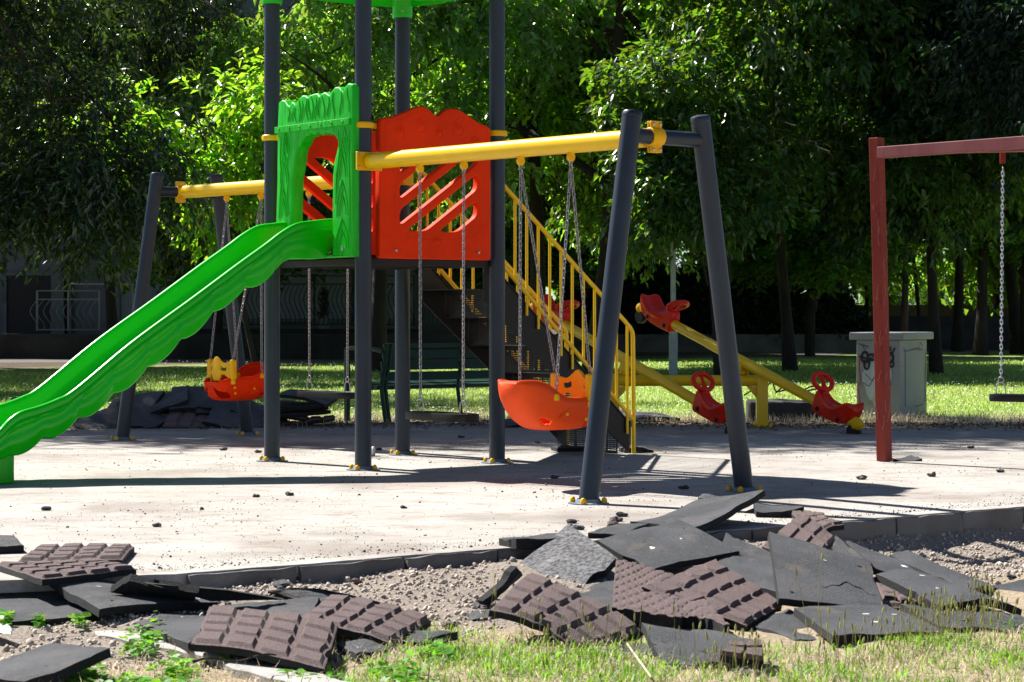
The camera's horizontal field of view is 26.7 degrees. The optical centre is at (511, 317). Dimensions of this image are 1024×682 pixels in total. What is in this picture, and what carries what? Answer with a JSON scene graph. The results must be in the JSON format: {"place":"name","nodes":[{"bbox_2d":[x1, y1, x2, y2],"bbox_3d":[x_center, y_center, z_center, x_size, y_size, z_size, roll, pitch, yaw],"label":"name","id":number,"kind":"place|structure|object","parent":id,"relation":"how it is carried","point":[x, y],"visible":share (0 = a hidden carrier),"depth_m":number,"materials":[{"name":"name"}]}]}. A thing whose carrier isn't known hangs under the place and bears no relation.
{"place":"outdoors","nodes":[
{"label":"outdoors","id":0,"kind":"place"},
{"bbox_2d":[0,334,515,358],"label":"garden wall","id":1,"kind":"structure","parent":0,"point":[71,346],"depth_m":54.50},
{"bbox_2d":[0,350,1008,362],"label":"path","id":2,"kind":"structure","parent":0,"point":[353,361],"depth_m":52.26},
{"bbox_2d":[0,420,1023,592],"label":"pavement","id":3,"kind":"structure","parent":0,"point":[830,475],"depth_m":13.17,"materials":[{"name":"concrete"}]},
{"bbox_2d":[0,558,135,585],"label":"rubber tile","id":4,"kind":"object","parent":3,"relation":"on","point":[46,572],"visible":0.98,"depth_m":8.54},
{"bbox_2d":[18,543,133,563],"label":"rubber tile","id":5,"kind":"object","parent":3,"relation":"on","point":[120,553],"visible":0.77,"depth_m":9.15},
{"bbox_2d":[230,401,287,425],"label":"rubber tile","id":6,"kind":"object","parent":3,"relation":"on","point":[262,405],"visible":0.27,"depth_m":20.66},
{"bbox_2d":[195,400,252,414],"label":"rubber tile","id":7,"kind":"object","parent":6,"relation":"on","point":[198,411],"visible":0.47,"depth_m":20.42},
{"bbox_2d":[169,386,217,411],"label":"rubber tile","id":8,"kind":"object","parent":7,"relation":"on","point":[199,397],"visible":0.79,"depth_m":20.61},
{"bbox_2d":[0,0,761,504],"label":"play tower","id":9,"kind":"structure","parent":3,"relation":"on","point":[364,232],"depth_m":14.78,"materials":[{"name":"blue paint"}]},
{"bbox_2d":[204,200,263,400],"bbox_3d":[-2.221,-0.138,17.786,0.622,1.643,0.517,0,0,-41],"label":"toddler swing","id":10,"kind":"object","parent":9,"relation":"hanging from","point":[245,382],"visible":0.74,"depth_m":17.64,"materials":[{"name":"red plastic"}]},
{"bbox_2d":[274,83,358,259],"bbox_3d":[-1.349,-0.996,14.931,0.126,1.172,0.992,0,0,-38],"label":"door panel","id":11,"kind":"structure","parent":9,"relation":"in","point":[336,113],"depth_m":14.74,"materials":[{"name":"green plastic"}]},
{"bbox_2d":[297,197,354,398],"bbox_3d":[-1.440,-0.162,16.920,0.200,1.584,0.683,0,0,-41],"label":"flat swing","id":12,"kind":"object","parent":9,"relation":"hanging from","point":[325,394],"visible":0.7,"depth_m":16.79,"materials":[{"name":"metal"}]},
{"bbox_2d":[405,170,478,421],"bbox_3d":[-0.454,-0.139,13.917,0.200,1.605,0.641,0,0,-39],"label":"flat swing","id":13,"kind":"object","parent":9,"relation":"hanging from","point":[442,416],"visible":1,"depth_m":13.76,"materials":[{"name":"metal"}]},
{"bbox_2d":[498,162,592,429],"bbox_3d":[0.213,-0.125,13.112,0.622,1.617,0.498,0,0,-39],"label":"toddler swing","id":14,"kind":"object","parent":9,"relation":"hanging from","point":[535,404],"visible":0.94,"depth_m":12.98,"materials":[{"name":"orange plastic"}]},
{"bbox_2d":[0,428,1023,570],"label":"grit","id":15,"kind":"object","parent":3,"relation":"on","point":[202,508],"visible":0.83,"depth_m":11.73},
{"bbox_2d":[499,533,557,548],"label":"rubber tile","id":16,"kind":"object","parent":3,"relation":"on","point":[534,542],"visible":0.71,"depth_m":9.65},
{"bbox_2d":[66,415,1023,432],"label":"leaf litter","id":17,"kind":"object","parent":3,"relation":"on","point":[691,424],"visible":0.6,"depth_m":20.49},
{"bbox_2d":[588,523,648,537],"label":"rubber tile","id":18,"kind":"object","parent":3,"relation":"on","point":[607,531],"visible":0.69,"depth_m":10.21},
{"bbox_2d":[530,294,863,433],"bbox_3d":[1.644,0.424,20.419,1.363,1.321,3.922,0,0,-39],"label":"double seesaw","id":19,"kind":"object","parent":3,"relation":"on","point":[652,309],"visible":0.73,"depth_m":20.34,"materials":[{"name":"yellow paint"}]},
{"bbox_2d":[630,490,765,530],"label":"rubber tile","id":20,"kind":"object","parent":3,"relation":"on","point":[703,514],"visible":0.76,"depth_m":10.66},
{"bbox_2d":[743,508,754,513],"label":"rubber tile","id":21,"kind":"object","parent":3,"relation":"on","point":[750,511],"visible":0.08,"depth_m":11.40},
{"bbox_2d":[753,502,803,517],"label":"rubber tile","id":22,"kind":"object","parent":21,"relation":"on","point":[770,510],"visible":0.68,"depth_m":11.14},
{"bbox_2d":[869,136,1023,461],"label":"swing frame","id":23,"kind":"object","parent":3,"relation":"on","point":[879,152],"visible":1,"depth_m":15.41,"materials":[{"name":"red paint"}]},
{"bbox_2d":[989,167,1023,401],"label":"flat swing","id":24,"kind":"object","parent":23,"relation":"hanging from","point":[999,397],"visible":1,"depth_m":15.06,"materials":[{"name":"metal"}]},
{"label":"rubber tile","id":25,"kind":"object","parent":3,"relation":"on","visible":0},
{"bbox_2d":[162,410,216,427],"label":"rubber tile","id":26,"kind":"object","parent":25,"relation":"on","point":[186,419],"visible":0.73,"depth_m":20.25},
{"bbox_2d":[161,409,169,416],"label":"rubber tile","id":27,"kind":"object","parent":26,"relation":"on","point":[165,413],"visible":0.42,"depth_m":20.51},
{"bbox_2d":[149,385,188,413],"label":"rubber tile","id":28,"kind":"object","parent":27,"relation":"on","point":[166,402],"visible":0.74,"depth_m":20.55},
{"bbox_2d":[202,400,263,427],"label":"rubber tile","id":29,"kind":"object","parent":25,"relation":"on","point":[221,414],"visible":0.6,"depth_m":20.31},
{"bbox_2d":[0,329,1023,681],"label":"ground","id":30,"kind":"structure","parent":0,"point":[22,633],"depth_m":8.82,"materials":[{"name":"soil"}]},
{"bbox_2d":[0,597,96,625],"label":"rubber tile","id":31,"kind":"object","parent":30,"relation":"on","point":[56,610],"visible":0.79,"depth_m":8.17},
{"bbox_2d":[0,643,110,681],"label":"rubber tile","id":32,"kind":"object","parent":30,"relation":"on","point":[53,662],"visible":1,"depth_m":6.76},
{"bbox_2d":[74,405,118,429],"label":"rubber tile","id":33,"kind":"object","parent":30,"relation":"on","point":[106,417],"visible":0.56,"depth_m":20.38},
{"bbox_2d":[0,0,239,299],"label":"ash tree","id":34,"kind":"object","parent":30,"relation":"on","point":[104,199],"visible":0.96,"depth_m":30.58,"materials":[{"name":"green plant"}]},
{"bbox_2d":[0,0,263,331],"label":"ash tree","id":35,"kind":"object","parent":30,"relation":"on","point":[161,20],"visible":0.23,"depth_m":40.83,"materials":[{"name":"green plant"}]},
{"bbox_2d":[49,579,217,616],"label":"rubber tile","id":36,"kind":"object","parent":30,"relation":"on","point":[97,598],"visible":0.83,"depth_m":8.18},
{"bbox_2d":[110,574,199,600],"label":"rubber tile","id":37,"kind":"object","parent":36,"relation":"on","point":[132,584],"visible":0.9,"depth_m":8.20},
{"bbox_2d":[117,401,163,428],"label":"rubber tile","id":38,"kind":"object","parent":30,"relation":"on","point":[142,416],"visible":0.52,"depth_m":20.33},
{"bbox_2d":[94,630,248,663],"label":"kerb slab","id":39,"kind":"structure","parent":30,"relation":"on","point":[115,634],"depth_m":7.55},
{"bbox_2d":[28,46,316,361],"bbox_3d":[-5.411,-1.664,34.717,4.700,5.477,3.067,0,0,0],"label":"young maple","id":40,"kind":"object","parent":30,"relation":"on","point":[249,123],"visible":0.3,"depth_m":34.73,"materials":[{"name":"green plant"}]},
{"bbox_2d":[82,10,345,333],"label":"park tree","id":41,"kind":"object","parent":30,"relation":"on","point":[169,267],"visible":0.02,"depth_m":54.12,"materials":[{"name":"green plant"}]},
{"bbox_2d":[187,566,295,587],"bbox_3d":[-1.125,1.175,8.877,0.499,0.283,0.118,0,0,-37],"label":"kerb stone","id":42,"kind":"object","parent":30,"relation":"on","point":[234,578],"visible":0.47,"depth_m":8.83,"materials":[{"name":"concrete"}]},
{"bbox_2d":[0,0,523,333],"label":"apartment building","id":43,"kind":"structure","parent":30,"relation":"on","point":[17,298],"depth_m":60.09,"materials":[{"name":"concrete"}]},
{"bbox_2d":[3,272,71,333],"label":"window","id":44,"kind":"structure","parent":43,"relation":"in","point":[18,298],"depth_m":60.09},
{"bbox_2d":[30,290,100,330],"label":"balcony railing","id":45,"kind":"object","parent":43,"relation":"attached to","point":[99,312],"visible":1,"depth_m":55.48,"materials":[{"name":"metal"}]},
{"bbox_2d":[117,260,174,322],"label":"window","id":46,"kind":"structure","parent":43,"relation":"in","point":[124,303],"depth_m":60.08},
{"bbox_2d":[240,268,351,321],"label":"window","id":47,"kind":"structure","parent":43,"relation":"in","point":[329,279],"depth_m":60.08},
{"bbox_2d":[223,275,414,325],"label":"balcony railing","id":48,"kind":"object","parent":43,"relation":"attached to","point":[314,307],"visible":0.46,"depth_m":57.36,"materials":[{"name":"metal"}]},
{"bbox_2d":[372,269,418,321],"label":"window","id":49,"kind":"structure","parent":43,"relation":"in","point":[390,279],"depth_m":60.08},
{"bbox_2d":[244,597,318,616],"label":"rubber tile","id":50,"kind":"object","parent":30,"relation":"on","point":[302,606],"visible":0.45,"depth_m":8.28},
{"bbox_2d":[145,582,284,600],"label":"rubber tile","id":51,"kind":"object","parent":50,"relation":"on","point":[213,594],"visible":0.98,"depth_m":8.19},
{"bbox_2d":[217,658,346,681],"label":"kerb slab","id":52,"kind":"structure","parent":30,"relation":"on","point":[256,670],"depth_m":6.99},
{"bbox_2d":[191,605,337,674],"bbox_3d":[-0.850,1.094,7.382,0.498,0.116,0.906,0,0,0],"label":"rubber tile","id":53,"kind":"object","parent":52,"relation":"on","point":[293,640],"visible":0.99,"depth_m":7.28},
{"bbox_2d":[267,588,379,604],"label":"rubber tile","id":54,"kind":"object","parent":30,"relation":"on","point":[293,593],"visible":0.57,"depth_m":8.44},
{"bbox_2d":[296,557,403,581],"bbox_3d":[-0.702,1.173,9.188,0.519,0.280,0.115,0,0,-37],"label":"kerb stone","id":55,"kind":"object","parent":30,"relation":"on","point":[331,572],"visible":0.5,"depth_m":9.12,"materials":[{"name":"concrete"}]},
{"bbox_2d":[336,639,395,661],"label":"rubber tile","id":56,"kind":"object","parent":30,"relation":"on","point":[356,651],"visible":0.87,"depth_m":7.44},
{"bbox_2d":[302,594,430,646],"bbox_3d":[-0.533,1.115,7.965,0.445,0.096,0.842,0,0,5],"label":"rubber tile","id":57,"kind":"object","parent":30,"relation":"on","point":[357,617],"visible":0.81,"depth_m":7.86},
{"bbox_2d":[148,0,662,372],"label":"maple tree","id":58,"kind":"object","parent":30,"relation":"on","point":[533,31],"visible":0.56,"depth_m":40.02,"materials":[{"name":"green plant"}]},
{"bbox_2d":[344,343,535,422],"bbox_3d":[-0.690,0.638,21.825,1.991,0.784,0.677,0,0,-40],"label":"park bench","id":59,"kind":"object","parent":30,"relation":"on","point":[436,379],"visible":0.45,"depth_m":21.42,"materials":[{"name":"green paint"}]},
{"bbox_2d":[417,281,469,333],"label":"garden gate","id":60,"kind":"structure","parent":30,"relation":"on","point":[432,328],"depth_m":55.19,"materials":[{"name":"metal"}]},
{"bbox_2d":[403,550,496,569],"bbox_3d":[-0.286,1.174,9.495,0.478,0.282,0.115,0,0,-37],"label":"kerb stone","id":61,"kind":"object","parent":30,"relation":"on","point":[457,560],"visible":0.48,"depth_m":9.45,"materials":[{"name":"concrete"}]},
{"bbox_2d":[468,602,496,620],"bbox_3d":[-0.122,1.169,8.549,0.223,0.049,0.407,0,0,-21],"label":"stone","id":62,"kind":"object","parent":30,"relation":"on","point":[474,616],"visible":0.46,"depth_m":8.39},
{"bbox_2d":[477,565,522,605],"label":"rubber tile","id":63,"kind":"object","parent":62,"relation":"on","point":[511,575],"visible":0.95,"depth_m":8.73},
{"bbox_2d":[322,56,661,300],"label":"park tree","id":64,"kind":"object","parent":30,"relation":"on","point":[586,254],"visible":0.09,"depth_m":56.67,"materials":[{"name":"green plant"}]},
{"bbox_2d":[0,609,1022,681],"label":"weed leaves","id":65,"kind":"object","parent":30,"relation":"on","point":[89,675],"visible":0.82,"depth_m":7.08,"materials":[{"name":"green plant"}]},
{"bbox_2d":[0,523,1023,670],"bbox_3d":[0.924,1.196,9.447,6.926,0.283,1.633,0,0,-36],"label":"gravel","id":66,"kind":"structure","parent":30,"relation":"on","point":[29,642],"depth_m":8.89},
{"bbox_2d":[134,603,254,651],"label":"rubber tile","id":67,"kind":"object","parent":66,"relation":"on","point":[183,631],"visible":0.52,"depth_m":7.84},
{"bbox_2d":[399,630,457,649],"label":"rubber tile","id":68,"kind":"object","parent":66,"relation":"on","point":[437,635],"visible":0.71,"depth_m":7.72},
{"bbox_2d":[0,617,1023,681],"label":"dry grass","id":69,"kind":"structure","parent":30,"relation":"on","point":[630,656],"depth_m":7.19,"materials":[{"name":"plant"}]},
{"bbox_2d":[322,0,748,369],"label":"maple tree","id":70,"kind":"object","parent":30,"relation":"on","point":[587,219],"visible":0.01,"depth_m":44.40,"materials":[{"name":"green plant"}]},
{"bbox_2d":[71,405,1023,428],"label":"border grass","id":71,"kind":"structure","parent":30,"relation":"on","point":[976,417],"depth_m":21.50,"materials":[{"name":"plant"}]},
{"bbox_2d":[488,573,641,647],"bbox_3d":[0.093,1.083,7.897,0.458,0.220,0.663,0,0,-40],"label":"rubber tile","id":72,"kind":"object","parent":30,"relation":"on","point":[557,601],"visible":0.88,"depth_m":7.79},
{"bbox_2d":[520,523,616,583],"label":"rubber tile","id":73,"kind":"object","parent":30,"relation":"on","point":[570,553],"visible":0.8,"depth_m":9.41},
{"bbox_2d":[372,0,845,373],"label":"maple tree","id":74,"kind":"object","parent":30,"relation":"on","point":[549,114],"visible":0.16,"depth_m":41.85,"materials":[{"name":"green plant"}]},
{"bbox_2d":[580,579,643,635],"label":"rubber tile","id":75,"kind":"object","parent":30,"relation":"on","point":[601,592],"visible":0.11,"depth_m":8.91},
{"bbox_2d":[469,25,835,374],"bbox_3d":[2.342,-1.970,36.643,6.184,6.070,4.131,0,0,0],"label":"young maple","id":76,"kind":"object","parent":30,"relation":"on","point":[667,186],"visible":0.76,"depth_m":36.32,"materials":[{"name":"green plant"}]},
{"bbox_2d":[661,49,677,374],"bbox_3d":[2.805,-1.870,38.226,0.240,5.800,1.460,0,0,0],"label":"lamp post","id":77,"kind":"object","parent":30,"relation":"on","point":[673,353],"visible":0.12,"depth_m":37.54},
{"bbox_2d":[641,623,760,676],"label":"rubber tile","id":78,"kind":"object","parent":30,"relation":"on","point":[660,639],"visible":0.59,"depth_m":7.37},
{"bbox_2d":[720,638,763,667],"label":"rubber tile","id":79,"kind":"object","parent":78,"relation":"on","point":[729,656],"visible":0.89,"depth_m":7.20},
{"bbox_2d":[554,334,856,351],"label":"planter wall","id":80,"kind":"structure","parent":30,"relation":"on","point":[745,343],"depth_m":64.90,"materials":[{"name":"concrete"}]},
{"bbox_2d":[681,628,734,635],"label":"rubber tile","id":81,"kind":"object","parent":30,"relation":"on","point":[704,630],"visible":0.05,"depth_m":7.94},
{"bbox_2d":[612,558,729,632],"bbox_3d":[0.583,1.082,8.415,0.422,0.174,1.088,0,0,0],"label":"rubber tile","id":82,"kind":"object","parent":81,"relation":"on","point":[630,594],"visible":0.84,"depth_m":8.18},
{"bbox_2d":[642,559,781,631],"bbox_3d":[0.867,1.095,8.596,0.486,0.172,0.871,0,0,28],"label":"rubber tile","id":83,"kind":"object","parent":30,"relation":"on","point":[732,597],"visible":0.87,"depth_m":8.47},
{"bbox_2d":[552,257,873,341],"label":"hedge","id":84,"kind":"object","parent":30,"relation":"on","point":[755,313],"visible":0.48,"depth_m":65.10,"materials":[{"name":"green plant"}]},
{"bbox_2d":[718,533,775,597],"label":"rubber tile","id":85,"kind":"object","parent":30,"relation":"on","point":[751,563],"visible":0.68,"depth_m":9.38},
{"bbox_2d":[597,518,739,571],"bbox_3d":[0.691,1.018,9.597,0.468,0.200,0.451,0,0,-30],"label":"rubber tile","id":86,"kind":"object","parent":85,"relation":"on","point":[670,544],"visible":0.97,"depth_m":9.56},
{"bbox_2d":[517,563,1018,681],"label":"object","id":87,"kind":"object","parent":30,"relation":"on","point":[948,610],"visible":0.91,"depth_m":7.44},
{"bbox_2d":[754,609,820,640],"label":"rubber tile","id":88,"kind":"object","parent":30,"relation":"on","point":[786,623],"visible":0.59,"depth_m":8.10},
{"bbox_2d":[746,398,831,421],"bbox_3d":[2.835,0.981,21.843,0.900,0.317,0.470,0,0,0],"label":"concrete block","id":89,"kind":"object","parent":30,"relation":"on","point":[779,406],"depth_m":21.63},
{"bbox_2d":[586,0,1023,371],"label":"maple tree","id":90,"kind":"object","parent":30,"relation":"on","point":[764,25],"visible":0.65,"depth_m":38.20,"materials":[{"name":"green plant"}]},
{"bbox_2d":[694,97,944,355],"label":"park tree","id":91,"kind":"object","parent":30,"relation":"on","point":[803,261],"visible":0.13,"depth_m":56.60,"materials":[{"name":"green plant"}]},
{"bbox_2d":[738,237,926,331],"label":"park tree","id":92,"kind":"object","parent":30,"relation":"on","point":[868,295],"visible":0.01,"depth_m":70.31,"materials":[{"name":"green plant"}]},
{"bbox_2d":[829,518,895,539],"bbox_3d":[1.757,1.175,11.029,0.488,0.283,0.118,0,0,-37],"label":"kerb stone","id":93,"kind":"object","parent":30,"relation":"on","point":[857,530],"visible":0.37,"depth_m":11.01,"materials":[{"name":"concrete"}]},
{"bbox_2d":[794,604,944,642],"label":"rubber tile","id":94,"kind":"object","parent":30,"relation":"on","point":[855,614],"visible":0.77,"depth_m":8.02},
{"bbox_2d":[768,532,881,606],"bbox_3d":[1.253,1.026,8.673,0.446,0.276,0.606,0,0,0],"label":"rubber tile","id":95,"kind":"object","parent":94,"relation":"on","point":[846,579],"visible":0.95,"depth_m":8.63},
{"bbox_2d":[837,540,914,574],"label":"rubber tile","id":96,"kind":"object","parent":30,"relation":"on","point":[880,562],"visible":0.48,"depth_m":9.60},
{"bbox_2d":[849,332,933,417],"bbox_3d":[3.984,0.591,22.645,0.585,0.878,0.970,0,0,30],"label":"utility cabinet","id":97,"kind":"object","parent":30,"relation":"on","point":[908,370],"visible":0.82,"depth_m":22.34,"materials":[{"name":"grey paint"}]},
{"bbox_2d":[766,0,1022,373],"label":"lime tree","id":98,"kind":"object","parent":30,"relation":"on","point":[935,355],"visible":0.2,"depth_m":39.92,"materials":[{"name":"green plant"}]},
{"bbox_2d":[876,582,920,609],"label":"rubber tile","id":99,"kind":"object","parent":30,"relation":"on","point":[887,596],"visible":0.28,"depth_m":8.82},
{"bbox_2d":[895,513,961,535],"bbox_3d":[2.161,1.175,11.334,0.488,0.282,0.120,0,0,-37],"label":"kerb stone","id":100,"kind":"object","parent":30,"relation":"on","point":[933,524],"visible":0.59,"depth_m":11.30,"materials":[{"name":"concrete"}]},
{"bbox_2d":[856,305,1008,315],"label":"boundary wall","id":101,"kind":"structure","parent":30,"relation":"on","point":[944,310],"depth_m":80.00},
{"bbox_2d":[867,316,1008,349],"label":"wall","id":102,"kind":"structure","parent":30,"relation":"on","point":[917,323],"depth_m":70.00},
{"bbox_2d":[890,551,997,593],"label":"rubber tile","id":103,"kind":"object","parent":30,"relation":"on","point":[915,562],"visible":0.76,"depth_m":9.37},
{"bbox_2d":[875,569,1021,614],"bbox_3d":[1.744,1.106,8.663,0.375,0.158,0.465,0,0,-27],"label":"rubber tile","id":104,"kind":"object","parent":30,"relation":"on","point":[901,581],"visible":0.82,"depth_m":8.60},
{"bbox_2d":[950,226,964,351],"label":"park tree","id":105,"kind":"object","parent":30,"relation":"on","point":[957,340],"depth_m":65.94,"materials":[{"name":"brown plant"}]},
{"bbox_2d":[898,222,1021,315],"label":"park tree","id":106,"kind":"object","parent":30,"relation":"on","point":[946,275],"visible":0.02,"depth_m":75.02,"materials":[{"name":"green plant"}]},
{"bbox_2d":[900,604,1021,633],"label":"rubber tile","id":107,"kind":"object","parent":30,"relation":"on","point":[952,623],"visible":0.52,"depth_m":8.24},
{"bbox_2d":[905,157,1023,354],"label":"park tree","id":108,"kind":"object","parent":30,"relation":"on","point":[1015,240],"visible":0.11,"depth_m":60.18,"materials":[{"name":"green plant"}]},
{"bbox_2d":[917,0,1023,234],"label":"lime tree","id":109,"kind":"object","parent":30,"relation":"on","point":[982,46],"visible":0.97,"depth_m":36.15,"materials":[{"name":"green plant"}]},
{"bbox_2d":[961,508,1022,529],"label":"kerb stone","id":110,"kind":"object","parent":30,"relation":"on","point":[1007,519],"visible":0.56,"depth_m":11.62,"materials":[{"name":"concrete"}]},
{"bbox_2d":[972,153,1023,354],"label":"park tree","id":111,"kind":"object","parent":30,"relation":"on","point":[980,344],"depth_m":59.93,"materials":[{"name":"brown plant"}]},
{"bbox_2d":[1002,243,1019,353],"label":"park tree","id":112,"kind":"object","parent":30,"relation":"on","point":[1013,300],"visible":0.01,"depth_m":61.92,"materials":[{"name":"brown plant"}]},
{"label":"rubber tile","id":113,"kind":"object","parent":30,"relation":"on","visible":0},
{"bbox_2d":[762,512,834,551],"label":"rubber tile","id":114,"kind":"object","parent":113,"relation":"on","point":[804,526],"visible":0.54,"depth_m":10.31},
{"bbox_2d":[0,358,1023,421],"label":"lawn","id":115,"kind":"structure","parent":0,"point":[949,406],"depth_m":32.35,"materials":[{"name":"plant"}]},
{"bbox_2d":[278,613,1023,681],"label":"grass","id":116,"kind":"structure","parent":0,"point":[510,664],"depth_m":7.20,"materials":[{"name":"plant"}]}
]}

